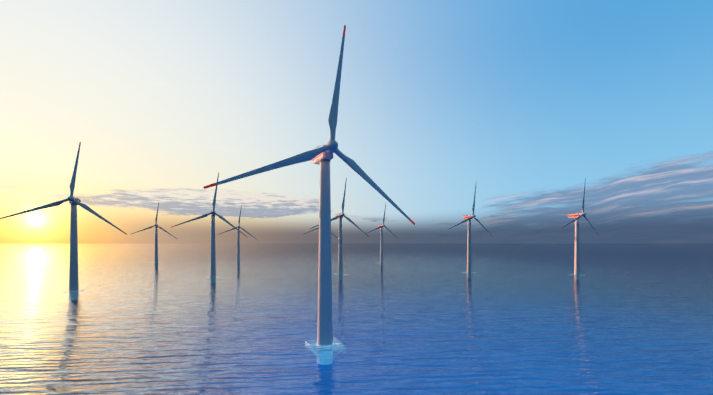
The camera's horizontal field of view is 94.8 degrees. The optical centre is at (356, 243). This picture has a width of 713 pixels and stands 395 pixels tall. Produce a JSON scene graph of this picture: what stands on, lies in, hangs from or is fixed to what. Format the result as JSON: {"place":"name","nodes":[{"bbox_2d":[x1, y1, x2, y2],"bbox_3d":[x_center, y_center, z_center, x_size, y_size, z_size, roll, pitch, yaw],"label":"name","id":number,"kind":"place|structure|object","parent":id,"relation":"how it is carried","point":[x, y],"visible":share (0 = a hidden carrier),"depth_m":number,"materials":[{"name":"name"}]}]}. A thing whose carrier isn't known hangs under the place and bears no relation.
{"place":"outdoors","nodes":[
{"label":"outdoors","id":0,"kind":"place"},
{"bbox_2d":[0,244,712,394],"bbox_3d":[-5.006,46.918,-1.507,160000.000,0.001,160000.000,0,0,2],"label":"sea","id":1,"kind":"structure","parent":0,"point":[504,319],"depth_m":199.44,"materials":[{"name":"liquid"}]},
{"bbox_2d":[0,142,126,291],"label":"turbine","id":2,"kind":"object","parent":1,"relation":"in","point":[74,202],"visible":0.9,"depth_m":321.62,"materials":[{"name":"metal"}]},
{"bbox_2d":[132,203,176,262],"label":"turbine","id":3,"kind":"object","parent":1,"relation":"in","point":[156,243],"visible":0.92,"depth_m":782.57,"materials":[{"name":"metal"}]},
{"bbox_2d":[172,172,246,276],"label":"turbine","id":4,"kind":"object","parent":1,"relation":"in","point":[213,261],"visible":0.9,"depth_m":459.17,"materials":[{"name":"metal"}]},
{"bbox_2d":[217,205,255,261],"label":"turbine","id":5,"kind":"object","parent":1,"relation":"in","point":[238,244],"visible":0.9,"depth_m":840.37,"materials":[{"name":"metal"}]},
{"bbox_2d":[203,25,414,349],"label":"turbine","id":6,"kind":"object","parent":1,"relation":"in","point":[322,156],"visible":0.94,"depth_m":150.53,"materials":[{"name":"metal"}]},
{"bbox_2d":[310,178,368,274],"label":"turbine","id":7,"kind":"object","parent":1,"relation":"in","point":[340,253],"visible":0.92,"depth_m":497.18,"materials":[{"name":"metal"}]},
{"bbox_2d":[366,204,395,262],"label":"turbine","id":8,"kind":"object","parent":1,"relation":"in","point":[381,246],"visible":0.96,"depth_m":790.59,"materials":[{"name":"metal"}]},
{"bbox_2d":[448,186,493,272],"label":"turbine","id":9,"kind":"object","parent":1,"relation":"in","point":[468,218],"visible":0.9,"depth_m":527.07,"materials":[{"name":"metal"}]},
{"bbox_2d":[561,177,598,274],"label":"turbine","id":10,"kind":"object","parent":1,"relation":"in","point":[576,216],"visible":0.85,"depth_m":493.50,"materials":[{"name":"metal"}]},
{"bbox_2d":[0,0,712,243],"label":"sky","id":11,"kind":"structure","parent":0,"point":[519,102],"materials":[{"name":"blue"}]}
]}

